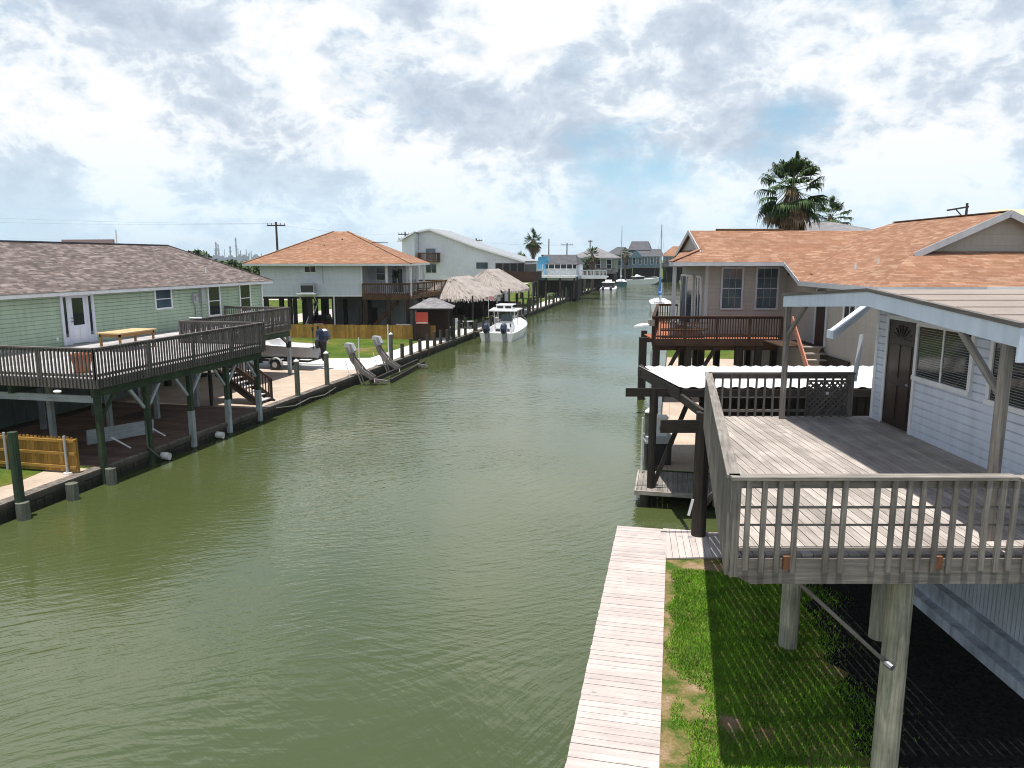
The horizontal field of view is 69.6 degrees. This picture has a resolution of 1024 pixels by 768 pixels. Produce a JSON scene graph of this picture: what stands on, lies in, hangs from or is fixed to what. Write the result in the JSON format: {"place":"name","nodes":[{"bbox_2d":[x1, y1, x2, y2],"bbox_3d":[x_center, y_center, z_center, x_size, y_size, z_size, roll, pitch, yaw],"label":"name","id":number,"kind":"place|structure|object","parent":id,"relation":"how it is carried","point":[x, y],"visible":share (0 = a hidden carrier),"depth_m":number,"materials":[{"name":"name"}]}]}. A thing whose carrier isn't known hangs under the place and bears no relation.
{"place":"outdoors","nodes":[
{"label":"outdoors","id":0,"kind":"place"},
{"bbox_2d":[0,369,356,499],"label":"tan path","id":1,"kind":"structure","parent":0,"point":[283,383],"depth_m":36.60,"materials":[{"name":"concrete"}]},
{"bbox_2d":[0,432,79,474],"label":"wooden fence","id":2,"kind":"object","parent":1,"relation":"on","point":[59,453],"visible":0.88,"depth_m":22.72,"materials":[{"name":"yellow wood"}]},
{"bbox_2d":[201,361,274,405],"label":"wooden stairs","id":3,"kind":"structure","parent":1,"relation":"on","point":[245,378],"depth_m":33.21,"materials":[{"name":"brown wood"}]},
{"bbox_2d":[0,280,717,767],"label":"canal water","id":4,"kind":"structure","parent":0,"point":[408,570],"depth_m":16.51,"materials":[{"name":"liquid"}]},
{"bbox_2d":[7,431,24,518],"bbox_3d":[-13.420,3.223,20.080,0.260,3.920,0.260,2,10,12],"label":"piling","id":5,"kind":"object","parent":4,"relation":"in","point":[16,467],"visible":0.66,"depth_m":19.83,"materials":[{"name":"wood"}]},
{"bbox_2d":[15,500,30,520],"bbox_3d":[-13.314,4.192,20.169,0.354,1.980,0.354,2,10,12],"label":"piling","id":6,"kind":"object","parent":4,"relation":"in","point":[23,511],"visible":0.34,"depth_m":19.92,"materials":[{"name":"wood"}]},
{"bbox_2d":[65,482,79,500],"bbox_3d":[-12.951,3.904,21.805,0.354,2.000,0.354,2,10,12],"label":"piling","id":7,"kind":"object","parent":4,"relation":"in","point":[72,490],"visible":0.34,"depth_m":21.56,"materials":[{"name":"wood"}]},
{"bbox_2d":[105,467,117,485],"bbox_3d":[-12.620,3.641,23.296,0.333,2.020,0.333,2,10,12],"label":"piling","id":8,"kind":"object","parent":4,"relation":"in","point":[111,475],"visible":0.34,"depth_m":23.06,"materials":[{"name":"wood"}]},
{"bbox_2d":[293,359,300,405],"bbox_3d":[-10.292,0.670,35.410,0.264,3.820,0.264,2,10,12],"label":"piling","id":9,"kind":"object","parent":4,"relation":"in","point":[296,376],"visible":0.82,"depth_m":35.16,"materials":[{"name":"grey wood"}]},
{"bbox_2d":[323,351,329,394],"bbox_3d":[-9.631,0.163,38.395,0.264,3.820,0.264,2,10,12],"label":"piling","id":10,"kind":"object","parent":4,"relation":"in","point":[326,367],"visible":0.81,"depth_m":38.16,"materials":[{"name":"grey wood"}]},
{"bbox_2d":[343,342,379,384],"bbox_3d":[-8.456,-1.095,41.185,1.992,2.353,0.727,2,10,12],"label":"boat lift","id":11,"kind":"object","parent":4,"relation":"on","point":[360,368],"visible":1,"depth_m":41.21,"materials":[{"name":"grey metal"}]},
{"bbox_2d":[389,332,392,359],"bbox_3d":[-7.710,-1.358,47.056,0.264,3.920,0.264,2,10,12],"label":"piling","id":12,"kind":"object","parent":4,"relation":"in","point":[390,345],"visible":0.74,"depth_m":46.78,"materials":[{"name":"grey wood"}]},
{"bbox_2d":[369,359,427,383],"bbox_3d":[-6.620,-0.794,45.197,1.334,0.350,8.505,2,10,12],"label":"boat lift cradle","id":13,"kind":"object","parent":4,"relation":"on","point":[379,378],"visible":0.98,"depth_m":44.56,"materials":[{"name":"grey wood"}]},
{"bbox_2d":[371,336,401,372],"bbox_3d":[-7.623,-1.733,44.942,1.992,2.353,0.727,2,10,12],"label":"boat lift","id":14,"kind":"object","parent":13,"relation":"on","point":[382,353],"visible":0.96,"depth_m":44.97,"materials":[{"name":"grey metal"}]},
{"bbox_2d":[400,343,403,364],"bbox_3d":[-7.293,-0.942,49.002,0.257,3.500,0.270,-2,10,-12],"label":"mooring post","id":15,"kind":"object","parent":4,"relation":"in","point":[401,350],"visible":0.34,"depth_m":48.71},
{"bbox_2d":[409,338,412,360],"bbox_3d":[-6.904,-1.373,50.592,0.270,3.500,0.257,-1,10,-2],"label":"mooring post","id":16,"kind":"object","parent":4,"relation":"in","point":[410,346],"visible":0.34,"depth_m":50.32,"materials":[{"name":"wood"}]},
{"bbox_2d":[418,339,421,358],"bbox_3d":[-6.511,-1.425,52.241,0.257,3.500,0.270,6,12,32],"label":"mooring post","id":17,"kind":"object","parent":4,"relation":"in","point":[420,345],"visible":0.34,"depth_m":51.96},
{"bbox_2d":[452,318,454,345],"bbox_3d":[-4.764,-3.663,60.199,0.257,3.500,0.270,1,10,1],"label":"mooring post","id":18,"kind":"object","parent":4,"relation":"in","point":[453,328],"visible":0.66,"depth_m":59.95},
{"bbox_2d":[464,317,466,340],"bbox_3d":[-4.024,-3.975,63.476,0.257,3.500,0.270,2,11,9],"label":"mooring post","id":19,"kind":"object","parent":4,"relation":"in","point":[465,325],"visible":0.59,"depth_m":63.23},
{"bbox_2d":[479,295,526,341],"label":"motor boat","id":20,"kind":"object","parent":4,"relation":"on","point":[507,328],"visible":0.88,"depth_m":65.79,"materials":[{"name":"white plastic"}]},
{"bbox_2d":[599,280,616,293],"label":"motor boat","id":21,"kind":"object","parent":4,"relation":"on","point":[608,287],"visible":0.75,"depth_m":150.61,"materials":[{"name":"white plastic"}]},
{"bbox_2d":[564,526,666,767],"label":"dock","id":22,"kind":"object","parent":4,"relation":"in","point":[618,721],"visible":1,"depth_m":11.85,"materials":[{"name":"brown wood"}]},
{"bbox_2d":[616,232,626,285],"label":"sailboat","id":23,"kind":"object","parent":4,"relation":"on","point":[621,282],"visible":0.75,"depth_m":196.68,"materials":[{"name":"white plastic"}]},
{"bbox_2d":[624,274,658,284],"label":"cabin cruiser","id":24,"kind":"object","parent":4,"relation":"on","point":[637,279],"visible":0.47,"depth_m":202.16,"materials":[{"name":"white plastic"}]},
{"bbox_2d":[640,418,643,473],"bbox_3d":[3.975,2.379,22.572,0.055,2.750,0.055,7,12,34],"label":"guide pole","id":25,"kind":"object","parent":4,"relation":"in","point":[642,445],"visible":0.65,"depth_m":22.47,"materials":[{"name":"white plastic"}]},
{"bbox_2d":[643,408,648,469],"bbox_3d":[4.387,2.632,23.770,0.310,3.850,0.310,2,10,12],"label":"piling","id":26,"kind":"object","parent":4,"relation":"in","point":[646,431],"visible":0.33,"depth_m":23.49,"materials":[{"name":"plastic"}]},
{"bbox_2d":[649,224,670,311],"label":"sailboat","id":27,"kind":"object","parent":4,"relation":"on","point":[654,302],"visible":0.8,"depth_m":101.83,"materials":[{"name":"white plastic"}]},
{"bbox_2d":[634,470,711,506],"bbox_3d":[6.083,3.927,21.662,4.852,2.002,2.160,2,10,12],"label":"dock","id":28,"kind":"object","parent":4,"relation":"in","point":[678,484],"visible":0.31,"depth_m":21.32,"materials":[{"name":"grey wood"}]},
{"bbox_2d":[625,365,872,537],"bbox_3d":[8.200,2.331,21.446,10.000,5.222,8.744,0,10,0],"label":"boat shelter","id":29,"kind":"object","parent":28,"relation":"on","point":[682,384],"visible":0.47,"depth_m":20.71,"materials":[{"name":"wood"}]},
{"bbox_2d":[637,304,783,413],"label":"brown deck","id":30,"kind":"structure","parent":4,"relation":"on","point":[690,342],"depth_m":33.11,"materials":[{"name":"brown wood"}]},
{"bbox_2d":[0,260,733,486],"bbox_3d":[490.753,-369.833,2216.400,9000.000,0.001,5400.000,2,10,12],"label":"lawn","id":31,"kind":"structure","parent":0,"point":[335,348],"depth_m":55.46,"materials":[{"name":"plant"}]},
{"bbox_2d":[61,239,114,242],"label":"roof","id":32,"kind":"object","parent":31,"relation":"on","point":[99,240],"visible":0.08,"depth_m":171.67,"materials":[{"name":"brown metal"}]},
{"bbox_2d":[0,402,255,466],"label":"boardwalk","id":33,"kind":"structure","parent":31,"relation":"on","point":[171,423],"depth_m":28.99,"materials":[{"name":"wood"}]},
{"bbox_2d":[86,419,165,447],"bbox_3d":[-13.402,1.768,25.962,0.840,0.779,2.801,5,11,25],"label":"plank bench","id":34,"kind":"object","parent":33,"relation":"on","point":[122,431],"visible":0.88,"depth_m":25.94,"materials":[{"name":"white paint"}]},
{"bbox_2d":[0,306,291,484],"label":"raised deck","id":35,"kind":"structure","parent":33,"relation":"on","point":[188,354],"depth_m":25.91,"materials":[{"name":"grey wood"}]},
{"bbox_2d":[70,352,90,372],"bbox_3d":[-14.008,-0.681,23.960,0.700,0.620,0.689,2,10,12],"label":"flower pot","id":36,"kind":"object","parent":35,"relation":"on","point":[82,360],"visible":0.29,"depth_m":23.78,"materials":[{"name":"orange ceramic"}]},
{"bbox_2d":[95,328,156,349],"bbox_3d":[-15.806,-1.819,30.270,1.150,0.750,2.160,2,10,12],"label":"patio table","id":37,"kind":"object","parent":35,"relation":"on","point":[134,332],"visible":0.92,"depth_m":29.86,"materials":[{"name":"yellow wood"}]},
{"bbox_2d":[144,421,161,457],"bbox_3d":[-12.277,1.917,25.201,0.108,1.421,0.558,4,10,23],"label":"hose","id":38,"kind":"object","parent":35,"relation":"hanging from","point":[151,450],"visible":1,"depth_m":24.96,"materials":[{"name":"rubber"}]},
{"bbox_2d":[0,230,273,427],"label":"green house","id":39,"kind":"structure","parent":31,"relation":"on","point":[57,294],"depth_m":34.20,"materials":[{"name":"green"}]},
{"bbox_2d":[68,295,88,343],"bbox_3d":[-18.786,-2.825,31.953,0.109,2.070,0.940,2,10,12],"label":"door","id":40,"kind":"structure","parent":39,"relation":"in","point":[77,303],"depth_m":31.95,"materials":[{"name":"white wood"}]},
{"bbox_2d":[153,289,173,309],"bbox_3d":[-17.615,-4.321,37.207,0.080,1.080,1.310,2,10,12],"label":"window","id":41,"kind":"structure","parent":39,"relation":"in","point":[163,299],"depth_m":37.21,"materials":[{"name":"glass"}]},
{"bbox_2d":[206,287,221,316],"bbox_3d":[-16.713,-4.672,41.334,0.080,1.730,1.180,2,10,12],"label":"window","id":42,"kind":"structure","parent":39,"relation":"in","point":[213,293],"depth_m":41.33,"materials":[{"name":"white paint"}]},
{"bbox_2d":[238,285,251,312],"bbox_3d":[-16.054,-5.177,44.310,0.080,1.730,1.200,2,10,12],"label":"window","id":43,"kind":"structure","parent":39,"relation":"in","point":[244,290],"depth_m":44.31,"materials":[{"name":"glass"}]},
{"bbox_2d":[188,249,259,274],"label":"tree","id":44,"kind":"object","parent":31,"relation":"on","point":[235,263],"visible":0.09,"depth_m":99.47,"materials":[{"name":"green plant"}]},
{"bbox_2d":[267,222,284,306],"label":"utility pole","id":45,"kind":"object","parent":31,"relation":"on","point":[276,232],"visible":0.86,"depth_m":96.84,"materials":[{"name":"brown wood"}]},
{"bbox_2d":[0,287,599,523],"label":"seawall","id":46,"kind":"object","parent":31,"relation":"on","point":[44,495],"visible":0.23,"depth_m":27.35,"materials":[{"name":"concrete"}]},
{"bbox_2d":[160,452,171,459],"bbox_3d":[-12.281,2.521,25.917,0.510,0.302,0.260,1,10,5],"label":"drain pipe","id":47,"kind":"object","parent":46,"relation":"attached to","point":[165,455],"visible":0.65,"depth_m":25.82,"materials":[{"name":"white plastic"}]},
{"bbox_2d":[215,431,224,438],"bbox_3d":[-11.598,1.998,28.999,0.510,0.302,0.260,1,10,5],"label":"drain pipe","id":48,"kind":"object","parent":46,"relation":"attached to","point":[218,434],"visible":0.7,"depth_m":28.90,"materials":[{"name":"white plastic"}]},
{"bbox_2d":[276,387,335,408],"bbox_3d":[-9.928,0.697,36.060,0.176,0.258,6.007,2,10,12],"label":"hose","id":49,"kind":"object","parent":46,"relation":"attached to","point":[306,399],"visible":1,"depth_m":35.54,"materials":[{"name":"rubber"}]},
{"bbox_2d":[307,314,332,324],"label":"parked car","id":50,"kind":"object","parent":31,"relation":"on","point":[317,319],"visible":0.25,"depth_m":66.60,"materials":[{"name":"red paint"}]},
{"bbox_2d":[241,231,429,324],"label":"grey stilt house","id":51,"kind":"structure","parent":31,"relation":"on","point":[338,268],"depth_m":61.91,"materials":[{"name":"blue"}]},
{"bbox_2d":[296,283,317,301],"bbox_3d":[-17.000,-7.574,61.121,1.600,1.533,0.952,0,10,0],"label":"air conditioner","id":52,"kind":"object","parent":51,"relation":"attached to","point":[307,288],"visible":1,"depth_m":60.69,"materials":[{"name":"grey metal"}]},
{"bbox_2d":[304,266,316,272],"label":"window","id":53,"kind":"structure","parent":51,"relation":"in","point":[307,269],"depth_m":61.23,"materials":[{"name":"white paint"}]},
{"bbox_2d":[372,307,377,323],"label":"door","id":54,"kind":"structure","parent":51,"relation":"in","point":[374,309],"depth_m":67.85,"materials":[{"name":"brown wood"}]},
{"bbox_2d":[376,267,385,280],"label":"window","id":55,"kind":"structure","parent":51,"relation":"in","point":[380,271],"depth_m":64.76,"materials":[{"name":"glass"}]},
{"bbox_2d":[389,266,399,278],"bbox_3d":[-9.914,-9.513,62.552,1.016,1.191,0.969,0,10,0],"label":"hanging fern","id":56,"kind":"object","parent":51,"relation":"hanging from","point":[395,274],"visible":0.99,"depth_m":62.47,"materials":[{"name":"green plant"}]},
{"bbox_2d":[391,268,397,292],"bbox_3d":[-10.343,-9.137,64.850,0.520,2.220,0.070,0,10,0],"label":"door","id":57,"kind":"structure","parent":51,"relation":"in","point":[393,280],"depth_m":64.87,"materials":[{"name":"white paint"}]},
{"bbox_2d":[397,268,402,292],"bbox_3d":[-9.854,-9.138,64.851,0.520,2.220,0.070,0,10,0],"label":"door","id":58,"kind":"structure","parent":51,"relation":"in","point":[400,280],"depth_m":64.82,"materials":[{"name":"white paint"}]},
{"bbox_2d":[284,324,435,338],"bbox_3d":[-14.043,-4.352,60.805,15.758,1.139,0.075,1,10,6],"label":"wooden fence","id":59,"kind":"object","parent":31,"relation":"on","point":[335,331],"visible":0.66,"depth_m":60.63,"materials":[{"name":"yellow wood"}]},
{"bbox_2d":[362,280,446,324],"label":"brown deck","id":60,"kind":"structure","parent":31,"relation":"on","point":[417,293],"depth_m":61.92,"materials":[{"name":"brown wood"}]},
{"bbox_2d":[418,275,502,328],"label":"thatched hut","id":61,"kind":"object","parent":31,"relation":"on","point":[456,289],"visible":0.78,"depth_m":72.26,"materials":[{"name":"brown wood"}]},
{"bbox_2d":[397,228,541,301],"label":"white gabled house","id":62,"kind":"structure","parent":31,"relation":"on","point":[445,254],"depth_m":99.36,"materials":[{"name":"paint"}]},
{"bbox_2d":[425,264,436,272],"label":"window","id":63,"kind":"structure","parent":62,"relation":"in","point":[432,268],"depth_m":100.47,"materials":[{"name":"glass"}]},
{"bbox_2d":[476,262,488,269],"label":"window","id":64,"kind":"structure","parent":62,"relation":"in","point":[479,265],"depth_m":98.86,"materials":[{"name":"glass"}]},
{"bbox_2d":[452,269,530,314],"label":"thatched hut","id":65,"kind":"object","parent":31,"relation":"on","point":[500,279],"visible":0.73,"depth_m":86.40,"materials":[{"name":"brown wood"}]},
{"bbox_2d":[524,227,542,295],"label":"palm tree","id":66,"kind":"object","parent":31,"relation":"on","point":[533,247],"visible":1,"depth_m":129.44,"materials":[{"name":"green plant"}]},
{"bbox_2d":[536,255,608,298],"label":"blue cottage","id":67,"kind":"structure","parent":31,"relation":"on","point":[560,273],"depth_m":126.62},
{"bbox_2d":[584,246,599,291],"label":"palm tree","id":68,"kind":"object","parent":31,"relation":"on","point":[591,260],"visible":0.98,"depth_m":147.71,"materials":[{"name":"green plant"}]},
{"bbox_2d":[620,247,630,278],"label":"palm tree","id":69,"kind":"object","parent":31,"relation":"on","point":[625,258],"visible":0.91,"depth_m":210.62,"materials":[{"name":"green plant"}]},
{"bbox_2d":[628,241,662,278],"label":"house","id":70,"kind":"structure","parent":31,"relation":"on","point":[644,257],"depth_m":227.03,"materials":[{"name":"teal"}]},
{"bbox_2d":[656,351,692,486],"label":"seawall","id":71,"kind":"object","parent":31,"relation":"on","point":[661,413],"visible":0.02,"depth_m":32.21,"materials":[{"name":"concrete"}]},
{"bbox_2d":[754,151,832,230],"bbox_3d":[18.504,-8.570,49.124,5.112,13.489,5.271,0,10,0],"label":"palm tree","id":72,"kind":"object","parent":31,"relation":"on","point":[791,211],"visible":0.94,"depth_m":47.82,"materials":[{"name":"green plant"}]},
{"bbox_2d":[811,195,853,224],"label":"palm tree","id":73,"kind":"object","parent":31,"relation":"on","point":[838,206],"visible":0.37,"depth_m":82.51,"materials":[{"name":"green plant"}]},
{"bbox_2d":[805,222,871,230],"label":"house","id":74,"kind":"structure","parent":31,"relation":"on","point":[828,226],"depth_m":75.38,"materials":[{"name":"white"}]},
{"bbox_2d":[668,210,1023,366],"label":"tan house","id":75,"kind":"structure","parent":31,"relation":"on","point":[742,272],"depth_m":32.22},
{"bbox_2d":[679,274,693,326],"bbox_3d":[9.168,-4.418,38.706,0.090,2.640,2.690,0,10,0],"label":"window","id":76,"kind":"structure","parent":75,"relation":"in","point":[686,281],"depth_m":38.57,"materials":[{"name":"glass"}]},
{"bbox_2d":[694,275,702,327],"bbox_3d":[9.168,-4.000,36.241,0.090,2.640,1.090,0,10,0],"label":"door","id":77,"kind":"structure","parent":75,"relation":"in","point":[699,279],"depth_m":36.11,"materials":[{"name":"white paint"}]},
{"bbox_2d":[719,267,744,309],"bbox_3d":[10.430,-4.532,34.894,1.080,2.030,0.080,0,10,0],"label":"window","id":78,"kind":"structure","parent":75,"relation":"in","point":[732,278],"depth_m":34.90,"materials":[{"name":"glass"}]},
{"bbox_2d":[754,267,779,309],"bbox_3d":[12.090,-4.532,34.894,1.120,2.030,0.080,0,10,0],"label":"window","id":79,"kind":"structure","parent":75,"relation":"in","point":[767,279],"depth_m":34.90,"materials":[{"name":"glass"}]},
{"bbox_2d":[812,288,829,346],"bbox_3d":[12.967,-2.812,30.891,0.070,2.400,1.250,0,10,0],"label":"door","id":80,"kind":"structure","parent":75,"relation":"in","point":[820,313],"depth_m":30.90,"materials":[{"name":"grey paint"}]},
{"bbox_2d":[842,306,856,319],"bbox_3d":[12.966,-2.874,28.269,0.070,0.880,1.080,0,10,0],"label":"window","id":81,"kind":"structure","parent":75,"relation":"in","point":[847,310],"depth_m":28.48,"materials":[{"name":"white paint"}]},
{"bbox_2d":[947,203,968,214],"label":"utility pole","id":82,"kind":"object","parent":31,"relation":"on","point":[966,207],"visible":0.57,"depth_m":82.80,"materials":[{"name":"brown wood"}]},
{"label":"utility pole","id":83,"kind":"object","parent":31,"relation":"on","visible":0},
{"bbox_2d":[2,218,555,245],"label":"power line","id":84,"kind":"object","parent":83,"relation":"attached to","point":[193,224],"visible":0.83,"depth_m":94.77,"materials":[{"name":"black metal"}]},
{"bbox_2d":[263,283,527,323],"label":"road","id":85,"kind":"structure","parent":0,"point":[300,317],"depth_m":87.38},
{"bbox_2d":[238,289,586,369],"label":"white path","id":86,"kind":"structure","parent":0,"point":[339,363],"depth_m":47.76,"materials":[{"name":"concrete"}]},
{"bbox_2d":[251,326,330,369],"bbox_3d":[-13.953,-2.271,44.499,6.452,2.565,2.370,2,10,12],"label":"trailer boat","id":87,"kind":"object","parent":86,"relation":"on","point":[275,354],"visible":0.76,"depth_m":43.61,"materials":[{"name":"grey metal"}]},
{"bbox_2d":[283,362,323,365],"bbox_3d":[-13.133,-1.268,45.988,3.306,0.120,0.250,3,10,16],"label":"board stack","id":88,"kind":"object","parent":86,"relation":"on","point":[302,363],"visible":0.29,"depth_m":45.70,"materials":[{"name":"white paint"}]},
{"bbox_2d":[409,298,454,340],"bbox_3d":[-6.500,-5.388,60.451,3.500,3.380,3.400,0,10,0],"label":"bar hut","id":89,"kind":"object","parent":86,"relation":"on","point":[437,312],"visible":0.95,"depth_m":59.44,"materials":[{"name":"brown"}]},
{"bbox_2d":[582,259,589,290],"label":"palm tree","id":90,"kind":"object","parent":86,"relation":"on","point":[585,267],"visible":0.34,"depth_m":150.18,"materials":[{"name":"green plant"}]},
{"bbox_2d":[0,0,1023,259],"label":"sky","id":91,"kind":"structure","parent":0,"point":[576,123],"materials":[{"name":"white"}]},
{"bbox_2d":[576,248,620,287],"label":"grey roof house","id":92,"kind":"structure","parent":0,"point":[608,261],"depth_m":167.90,"materials":[{"name":"green"}]},
{"bbox_2d":[606,259,611,269],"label":"window","id":93,"kind":"structure","parent":92,"relation":"in","point":[608,261],"depth_m":166.94,"materials":[{"name":"white paint"}]},
{"bbox_2d":[609,247,631,279],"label":"house","id":94,"kind":"structure","parent":0,"point":[616,251],"depth_m":231.49,"materials":[{"name":"grey"}]},
{"bbox_2d":[662,246,682,279],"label":"house","id":95,"kind":"structure","parent":0,"point":[670,253],"depth_m":229.53,"materials":[{"name":"beige"}]},
{"bbox_2d":[658,357,733,472],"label":"patio","id":96,"kind":"structure","parent":0,"point":[683,452],"depth_m":27.17,"materials":[{"name":"beige concrete"}]},
{"bbox_2d":[643,433,673,466],"bbox_3d":[4.690,2.119,23.715,0.900,0.980,0.670,0,10,0],"label":"dock box","id":97,"kind":"object","parent":96,"relation":"on","point":[662,443],"visible":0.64,"depth_m":23.43,"materials":[{"name":"grey plastic"}]},
{"bbox_2d":[656,414,668,435],"bbox_3d":[4.705,1.330,23.555,0.530,0.630,0.440,0,10,0],"label":"lift motor","id":98,"kind":"object","parent":97,"relation":"on","point":[660,417],"visible":0.38,"depth_m":23.41,"materials":[{"name":"grey metal"}]},
{"bbox_2d":[764,316,849,366],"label":"wooden stairs","id":99,"kind":"structure","parent":96,"relation":"on","point":[825,360],"depth_m":30.48,"materials":[{"name":"brown wood"}]},
{"bbox_2d":[659,533,919,767],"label":"yard ground","id":100,"kind":"structure","parent":0,"point":[675,745],"depth_m":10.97,"materials":[{"name":"plant"}]},
{"bbox_2d":[663,528,741,559],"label":"boardwalk","id":101,"kind":"structure","parent":100,"relation":"on","point":[690,546],"depth_m":16.82,"materials":[{"name":"grey wood"}]},
{"bbox_2d":[703,372,1023,767],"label":"raised deck","id":102,"kind":"structure","parent":100,"relation":"on","point":[843,495],"depth_m":9.27,"materials":[{"name":"grey wood"}]},
{"bbox_2d":[801,584,1023,767],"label":"gravel bed","id":103,"kind":"object","parent":100,"relation":"on","point":[964,704],"visible":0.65,"depth_m":11.13,"materials":[{"name":"gravel"}]},
{"bbox_2d":[826,306,1023,698],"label":"white house","id":104,"kind":"structure","parent":100,"relation":"on","point":[930,385],"depth_m":13.18,"materials":[{"name":"wood"}]},
{"bbox_2d":[853,334,863,381],"bbox_3d":[7.865,-0.593,16.722,0.197,1.077,0.090,-5,11,-28],"label":"leaning board","id":105,"kind":"object","parent":104,"relation":"attached to","point":[858,353],"visible":0.86,"depth_m":16.70,"materials":[{"name":"grey paint"}]},
{"bbox_2d":[880,319,916,433],"bbox_3d":[8.013,-0.185,15.275,0.134,2.250,1.080,0,10,0],"label":"door","id":106,"kind":"structure","parent":104,"relation":"in","point":[901,343],"depth_m":15.27,"materials":[{"name":"wood"}]},
{"bbox_2d":[778,288,1023,540],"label":"porch roof","id":107,"kind":"structure","parent":104,"relation":"attached to","point":[996,315],"depth_m":10.19,"materials":[{"name":"white paint"}]},
{"bbox_2d":[911,321,977,395],"bbox_3d":[7.996,-0.509,13.688,0.070,1.160,1.860,0,10,0],"label":"window","id":108,"kind":"structure","parent":104,"relation":"in","point":[941,359],"depth_m":13.67,"materials":[{"name":"white paint"}]},
{"bbox_2d":[983,340,1023,415],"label":"window","id":109,"kind":"structure","parent":104,"relation":"in","point":[1016,399],"depth_m":11.77,"materials":[{"name":"white paint"}]},
{"bbox_2d":[985,209,1023,214],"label":"house","id":110,"kind":"structure","parent":0,"point":[1020,211],"depth_m":55.03,"materials":[{"name":"white"}]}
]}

